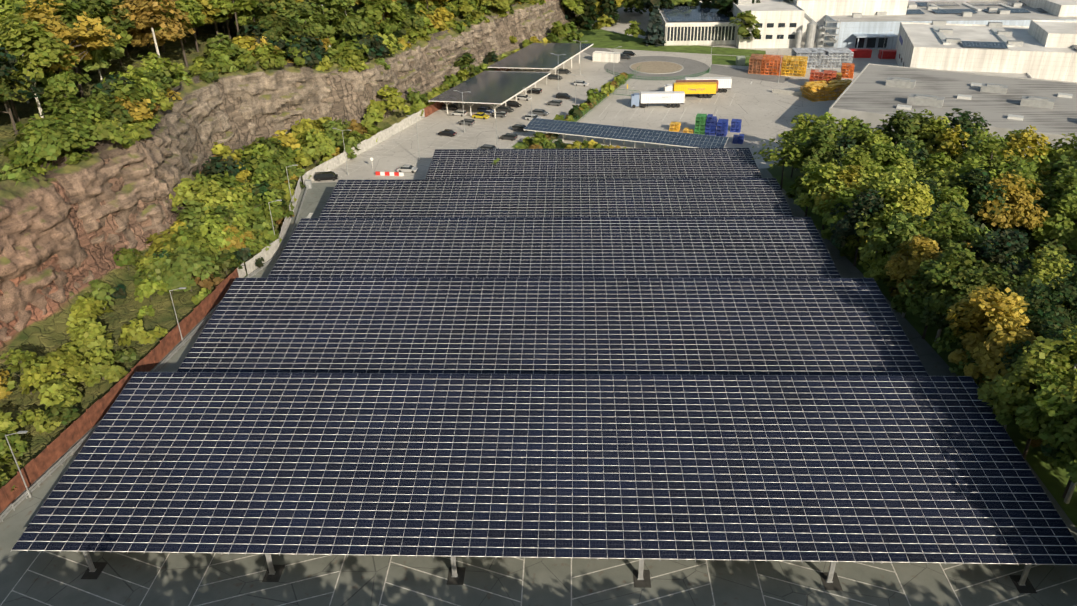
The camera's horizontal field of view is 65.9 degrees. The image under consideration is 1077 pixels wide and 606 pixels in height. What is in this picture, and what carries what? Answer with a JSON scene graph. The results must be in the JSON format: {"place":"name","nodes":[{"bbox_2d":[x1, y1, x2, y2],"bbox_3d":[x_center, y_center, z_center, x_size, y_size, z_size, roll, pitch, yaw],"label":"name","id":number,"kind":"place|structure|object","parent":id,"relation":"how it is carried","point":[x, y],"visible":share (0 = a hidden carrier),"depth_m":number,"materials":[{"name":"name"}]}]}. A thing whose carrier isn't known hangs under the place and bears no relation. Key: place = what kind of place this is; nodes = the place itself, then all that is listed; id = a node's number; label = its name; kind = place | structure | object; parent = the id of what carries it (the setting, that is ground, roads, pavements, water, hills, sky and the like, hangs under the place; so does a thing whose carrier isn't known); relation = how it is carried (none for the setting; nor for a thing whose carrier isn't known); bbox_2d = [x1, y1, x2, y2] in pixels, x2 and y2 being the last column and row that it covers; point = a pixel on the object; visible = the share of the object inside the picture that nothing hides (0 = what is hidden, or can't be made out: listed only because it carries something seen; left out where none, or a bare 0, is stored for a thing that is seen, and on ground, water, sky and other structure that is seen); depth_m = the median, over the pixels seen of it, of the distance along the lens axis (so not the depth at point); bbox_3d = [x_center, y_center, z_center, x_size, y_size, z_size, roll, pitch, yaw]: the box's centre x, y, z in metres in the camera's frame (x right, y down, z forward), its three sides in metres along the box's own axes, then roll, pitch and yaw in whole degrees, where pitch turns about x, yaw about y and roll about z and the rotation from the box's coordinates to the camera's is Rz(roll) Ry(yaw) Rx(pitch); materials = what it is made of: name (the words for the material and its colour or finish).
{"place":"outdoors","nodes":[
{"label":"outdoors","id":0,"kind":"place"},
{"bbox_2d":[0,0,556,340],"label":"cliff face","id":1,"kind":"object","parent":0,"point":[37,229],"visible":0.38,"depth_m":150.64},
{"bbox_2d":[0,0,623,478],"bbox_3d":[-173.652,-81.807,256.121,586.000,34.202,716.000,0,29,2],"label":"terrain","id":2,"kind":"structure","parent":0,"point":[42,336],"depth_m":143.89,"materials":[{"name":"brown stone"}]},
{"bbox_2d":[0,0,603,490],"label":"forest","id":3,"kind":"object","parent":2,"relation":"on","point":[228,200],"depth_m":155.94,"materials":[{"name":"green plant"}]},
{"bbox_2d":[752,108,1076,503],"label":"forest","id":4,"kind":"object","parent":2,"relation":"on","point":[1028,360],"depth_m":133.54,"materials":[{"name":"green plant"}]},
{"bbox_2d":[0,168,1076,605],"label":"lot","id":5,"kind":"structure","parent":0,"point":[546,580],"depth_m":84.49,"materials":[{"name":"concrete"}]},
{"bbox_2d":[0,185,308,521],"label":"guard rail","id":6,"kind":"object","parent":5,"relation":"on","point":[81,441],"visible":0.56,"depth_m":106.06,"materials":[{"name":"metal"}]},
{"bbox_2d":[305,180,311,188],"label":"cabinet","id":7,"kind":"object","parent":5,"relation":"on","point":[308,183],"visible":0.79,"depth_m":182.65,"materials":[{"name":"white metal"}]},
{"bbox_2d":[0,551,1076,605],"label":"lot markings","id":8,"kind":"object","parent":5,"relation":"on","point":[894,571],"visible":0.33,"depth_m":84.08,"materials":[{"name":"paint"}]},
{"bbox_2d":[81,551,1032,585],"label":"posts","id":9,"kind":"object","parent":5,"relation":"on","point":[1021,582],"visible":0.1,"depth_m":83.86,"materials":[{"name":"metal"}]},
{"bbox_2d":[10,373,1073,566],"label":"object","id":10,"kind":"object","parent":9,"relation":"on","point":[556,487],"visible":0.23,"depth_m":87.74,"materials":[{"name":"metal"}]},
{"bbox_2d":[11,372,1076,564],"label":"frames","id":11,"kind":"structure","parent":10,"relation":"on","point":[572,480],"depth_m":91.52,"materials":[{"name":"silver metal"}]},
{"bbox_2d":[12,372,1076,563],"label":"solar panel array","id":12,"kind":"object","parent":11,"relation":"on","point":[607,435],"visible":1,"depth_m":91.67,"materials":[{"name":"black glass"}]},
{"bbox_2d":[81,562,1036,592],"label":"footings","id":13,"kind":"object","parent":5,"relation":"on","point":[644,583],"visible":0.1,"depth_m":84.44,"materials":[{"name":"grey concrete"}]},
{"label":"posts","id":14,"kind":"object","parent":5,"relation":"on","visible":0},
{"bbox_2d":[423,278,763,374],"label":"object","id":15,"kind":"object","parent":14,"relation":"on","point":[584,341],"visible":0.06,"depth_m":117.55,"materials":[{"name":"metal"}]},
{"bbox_2d":[180,278,925,375],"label":"frames","id":16,"kind":"structure","parent":15,"relation":"on","point":[597,359],"depth_m":118.52,"materials":[{"name":"silver metal"}]},
{"bbox_2d":[177,278,928,375],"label":"solar panel array","id":17,"kind":"object","parent":16,"relation":"on","point":[580,316],"visible":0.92,"depth_m":118.75,"materials":[{"name":"glass"}]},
{"bbox_2d":[311,7,897,182],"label":"yard pavement","id":18,"kind":"structure","parent":0,"point":[762,111],"depth_m":230.38,"materials":[{"name":"concrete"}]},
{"bbox_2d":[0,68,512,512],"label":"red fence","id":19,"kind":"object","parent":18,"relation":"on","point":[46,458],"visible":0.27,"depth_m":110.10,"materials":[{"name":"red metal"}]},
{"bbox_2d":[237,109,424,277],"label":"retaining wall","id":20,"kind":"structure","parent":18,"relation":"on","point":[275,247],"depth_m":189.98,"materials":[{"name":"beige concrete"}]},
{"bbox_2d":[375,171,403,175],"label":"barriers","id":21,"kind":"object","parent":18,"relation":"on","point":[390,173],"visible":1,"depth_m":189.32,"materials":[{"name":"plastic"}]},
{"bbox_2d":[5,26,887,497],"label":"light poles","id":22,"kind":"object","parent":18,"relation":"on","point":[347,174],"visible":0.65,"depth_m":188.39,"materials":[{"name":"metal"}]},
{"bbox_2d":[17,25,892,433],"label":"lamp heads","id":23,"kind":"object","parent":22,"relation":"attached to","point":[297,165],"visible":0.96,"depth_m":185.92,"materials":[{"name":"grey metal"}]},
{"bbox_2d":[314,50,635,180],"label":"cars","id":24,"kind":"object","parent":18,"relation":"on","point":[472,123],"depth_m":229.55,"materials":[{"name":"black metal"}]},
{"bbox_2d":[429,74,549,117],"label":"carport support frame","id":25,"kind":"object","parent":18,"relation":"on","point":[470,105],"visible":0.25,"depth_m":231.24,"materials":[{"name":"white metal"}]},
{"bbox_2d":[428,71,550,103],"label":"carport roof","id":26,"kind":"structure","parent":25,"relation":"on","point":[492,87],"depth_m":238.91,"materials":[{"name":"grey metal"}]},
{"bbox_2d":[318,55,726,181],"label":"tyres","id":27,"kind":"object","parent":18,"relation":"on","point":[668,105],"visible":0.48,"depth_m":234.29,"materials":[{"name":"black rubber"}]},
{"bbox_2d":[498,45,591,84],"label":"carport support frame","id":28,"kind":"object","parent":18,"relation":"on","point":[556,67],"visible":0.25,"depth_m":264.50,"materials":[{"name":"white metal"}]},
{"bbox_2d":[487,43,592,68],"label":"carport roof","id":29,"kind":"structure","parent":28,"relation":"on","point":[535,55],"depth_m":270.29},
{"bbox_2d":[336,80,789,180],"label":"parking lot markings","id":30,"kind":"object","parent":18,"relation":"on","point":[504,140],"visible":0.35,"depth_m":213.80,"materials":[{"name":"paint"}]},
{"bbox_2d":[545,133,665,147],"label":"posts","id":31,"kind":"object","parent":18,"relation":"on","point":[604,141],"visible":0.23,"depth_m":207.50,"materials":[{"name":"white metal"}]},
{"bbox_2d":[593,51,619,62],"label":"white cabin walls","id":32,"kind":"structure","parent":18,"relation":"on","point":[605,57],"depth_m":284.48,"materials":[{"name":"white metal"}]},
{"bbox_2d":[540,64,710,148],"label":"hedges","id":33,"kind":"object","parent":18,"relation":"on","point":[708,70],"visible":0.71,"depth_m":260.66,"materials":[{"name":"green plant"}]},
{"bbox_2d":[629,61,683,73],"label":"roundabout kerb","id":34,"kind":"structure","parent":18,"relation":"on","point":[655,73],"depth_m":272.15,"materials":[{"name":"grey concrete"}]},
{"bbox_2d":[631,61,681,72],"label":"roundabout island","id":35,"kind":"structure","parent":34,"relation":"on","point":[656,67],"depth_m":276.66,"materials":[{"name":"beige gravel"}]},
{"bbox_2d":[558,4,765,65],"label":"lawns","id":36,"kind":"structure","parent":18,"relation":"on","point":[599,38],"depth_m":304.59,"materials":[{"name":"green plant"}]},
{"bbox_2d":[631,77,731,106],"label":"trucks","id":37,"kind":"object","parent":18,"relation":"on","point":[710,85],"depth_m":240.94,"materials":[{"name":"white metal"}]},
{"bbox_2d":[657,1,737,45],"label":"office walls","id":38,"kind":"structure","parent":18,"relation":"on","point":[663,23],"depth_m":305.51,"materials":[{"name":"white paint"}]},
{"bbox_2d":[659,8,732,22],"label":"roof","id":39,"kind":"structure","parent":38,"relation":"on","point":[664,15],"depth_m":307.19,"materials":[{"name":"white concrete"}]},
{"bbox_2d":[664,23,737,44],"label":"office fins","id":40,"kind":"object","parent":38,"relation":"attached to","point":[703,41],"visible":0.98,"depth_m":303.76,"materials":[{"name":"white concrete"}]},
{"bbox_2d":[669,48,854,143],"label":"stacked crates","id":41,"kind":"object","parent":18,"relation":"on","point":[799,59],"visible":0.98,"depth_m":259.26,"materials":[{"name":"orange plastic"}]},
{"bbox_2d":[729,0,804,48],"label":"block walls","id":42,"kind":"structure","parent":18,"relation":"on","point":[787,18],"depth_m":296.89,"materials":[{"name":"white paint"}]},
{"bbox_2d":[735,0,800,10],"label":"roof","id":43,"kind":"structure","parent":42,"relation":"on","point":[773,5],"depth_m":304.00,"materials":[{"name":"grey concrete"}]},
{"bbox_2d":[667,11,905,66],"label":"windows","id":44,"kind":"structure","parent":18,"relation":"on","point":[871,42],"depth_m":302.94,"materials":[{"name":"black glass"}]},
{"bbox_2d":[772,88,813,96],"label":"barrier wall","id":45,"kind":"structure","parent":18,"relation":"on","point":[788,92],"depth_m":244.32,"materials":[{"name":"white concrete"}]},
{"bbox_2d":[792,0,908,40],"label":"block walls","id":46,"kind":"structure","parent":18,"relation":"on","point":[817,11],"depth_m":303.56,"materials":[{"name":"white paint"}]},
{"bbox_2d":[850,49,895,58],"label":"red containers","id":47,"kind":"object","parent":18,"relation":"on","point":[867,53],"visible":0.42,"depth_m":282.88,"materials":[{"name":"red metal"}]},
{"bbox_2d":[853,33,897,49],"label":"dock canopy","id":48,"kind":"object","parent":18,"relation":"on","point":[858,36],"visible":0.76,"depth_m":290.48,"materials":[{"name":"silver metal"}]},
{"bbox_2d":[824,0,1076,48],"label":"blue hall walls","id":49,"kind":"structure","parent":18,"relation":"on","point":[846,38],"depth_m":292.67,"materials":[{"name":"metal"}]},
{"bbox_2d":[830,0,1076,21],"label":"hall roof","id":50,"kind":"structure","parent":49,"relation":"on","point":[983,14],"depth_m":300.20,"materials":[{"name":"grey concrete"}]},
{"bbox_2d":[662,1,1076,49],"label":"building roof","id":51,"kind":"structure","parent":50,"relation":"on","point":[679,13],"depth_m":309.44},
{"bbox_2d":[827,63,1076,155],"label":"grey hall walls","id":52,"kind":"structure","parent":18,"relation":"on","point":[872,118],"depth_m":199.46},
{"bbox_2d":[737,0,1054,108],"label":"rooftop units","id":53,"kind":"object","parent":52,"relation":"on","point":[937,101],"visible":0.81,"depth_m":218.15},
{"bbox_2d":[832,65,1076,135],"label":"flat roof","id":54,"kind":"structure","parent":52,"relation":"on","point":[868,90],"depth_m":209.87,"materials":[{"name":"grey concrete"}]},
{"bbox_2d":[896,3,1074,120],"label":"vents","id":55,"kind":"object","parent":54,"relation":"on","point":[942,37],"visible":0.54,"depth_m":246.06,"materials":[{"name":"grey metal"}]},
{"bbox_2d":[925,68,1032,77],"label":"hall annex walls","id":56,"kind":"structure","parent":18,"relation":"on","point":[1028,74],"depth_m":243.95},
{"bbox_2d":[947,70,1029,77],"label":"hall annex roof","id":57,"kind":"structure","parent":56,"relation":"on","point":[1012,74],"depth_m":241.21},
{"bbox_2d":[1019,0,1076,16],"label":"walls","id":58,"kind":"structure","parent":18,"relation":"on","point":[1053,8],"depth_m":298.86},
{"bbox_2d":[1048,0,1076,4],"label":"roof","id":59,"kind":"structure","parent":58,"relation":"on","point":[1067,2],"depth_m":301.19,"materials":[{"name":"grey concrete"}]},
{"bbox_2d":[1028,20,1076,47],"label":"hall upper walls","id":60,"kind":"structure","parent":18,"relation":"on","point":[1041,35],"depth_m":243.85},
{"bbox_2d":[1035,21,1076,33],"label":"roof","id":61,"kind":"structure","parent":60,"relation":"on","point":[1062,27],"depth_m":252.19,"materials":[{"name":"grey concrete"}]},
{"bbox_2d":[523,129,727,147],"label":"carport roof","id":62,"kind":"structure","parent":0,"point":[613,139],"depth_m":200.97,"materials":[{"name":"grey metal"}]},
{"bbox_2d":[524,118,727,147],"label":"solar panels","id":63,"kind":"object","parent":62,"relation":"on","point":[635,134],"visible":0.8,"depth_m":202.48,"materials":[{"name":"blue glass"}]},
{"bbox_2d":[244,150,1076,526],"bbox_3d":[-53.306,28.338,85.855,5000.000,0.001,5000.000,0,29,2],"label":"ground","id":64,"kind":"structure","parent":0,"point":[776,170],"depth_m":154.85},
{"bbox_2d":[583,47,790,82],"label":"roads","id":65,"kind":"structure","parent":0,"point":[690,66],"depth_m":272.93,"materials":[{"name":"grey asphalt"}]},
{"bbox_2d":[736,56,745,64],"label":"gate hut walls","id":66,"kind":"structure","parent":0,"point":[740,60],"depth_m":277.01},
{"bbox_2d":[512,74,1076,527],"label":"verges","id":67,"kind":"structure","parent":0,"point":[1052,478],"depth_m":105.17,"materials":[{"name":"green plant"}]},
{"bbox_2d":[522,72,628,148],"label":"hedges","id":68,"kind":"object","parent":67,"relation":"on","point":[559,143],"visible":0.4,"depth_m":204.69,"materials":[{"name":"green plant"}]},
{"bbox_2d":[491,0,792,163],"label":"trees","id":69,"kind":"object","parent":67,"relation":"on","point":[585,9],"depth_m":311.10,"materials":[{"name":"green plant"}]},
{"bbox_2d":[795,13,840,49],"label":"silos","id":70,"kind":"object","parent":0,"point":[813,25],"depth_m":292.93,"materials":[{"name":"silver metal"}]},
{"bbox_2d":[895,22,1076,81],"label":"white hall walls","id":71,"kind":"structure","parent":0,"point":[1057,66],"depth_m":242.37,"materials":[{"name":"white metal"}]},
{"bbox_2d":[903,24,1076,52],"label":"roof","id":72,"kind":"structure","parent":71,"relation":"on","point":[922,35],"depth_m":258.86,"materials":[{"name":"grey concrete"}]},
{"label":"posts","id":73,"kind":"object","parent":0,"visible":0},
{"bbox_2d":[435,217,729,277],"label":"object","id":74,"kind":"object","parent":73,"relation":"on","point":[592,257],"visible":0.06,"depth_m":141.00,"materials":[{"name":"metal"}]},
{"bbox_2d":[267,217,839,277],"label":"frames","id":75,"kind":"structure","parent":74,"relation":"on","point":[582,274],"depth_m":141.54,"materials":[{"name":"silver metal"}]},
{"bbox_2d":[268,217,840,277],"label":"solar panels","id":76,"kind":"object","parent":75,"relation":"on","point":[564,230],"visible":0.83,"depth_m":142.18,"materials":[{"name":"black glass"}]},
{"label":"posts","id":77,"kind":"object","parent":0,"visible":0},
{"bbox_2d":[431,180,691,216],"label":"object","id":78,"kind":"object","parent":77,"relation":"on","point":[580,190],"depth_m":163.15,"materials":[{"name":"metal"}]},
{"bbox_2d":[319,178,793,217],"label":"frames","id":79,"kind":"structure","parent":78,"relation":"on","point":[589,196],"depth_m":162.82,"materials":[{"name":"silver metal"}]},
{"bbox_2d":[318,178,793,217],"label":"solar panels","id":80,"kind":"object","parent":79,"relation":"on","point":[566,187],"visible":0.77,"depth_m":162.40,"materials":[{"name":"glass"}]},
{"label":"posts","id":81,"kind":"object","parent":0,"visible":0},
{"bbox_2d":[437,149,691,178],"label":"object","id":82,"kind":"object","parent":81,"relation":"on","point":[556,150],"depth_m":181.11,"materials":[{"name":"metal"}]},
{"bbox_2d":[426,148,761,178],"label":"frames","id":83,"kind":"structure","parent":82,"relation":"on","point":[592,163],"depth_m":179.88,"materials":[{"name":"silver metal"}]},
{"bbox_2d":[425,148,761,178],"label":"solar panels","id":84,"kind":"object","parent":83,"relation":"on","point":[561,171],"visible":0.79,"depth_m":180.02,"materials":[{"name":"glass"}]}
]}

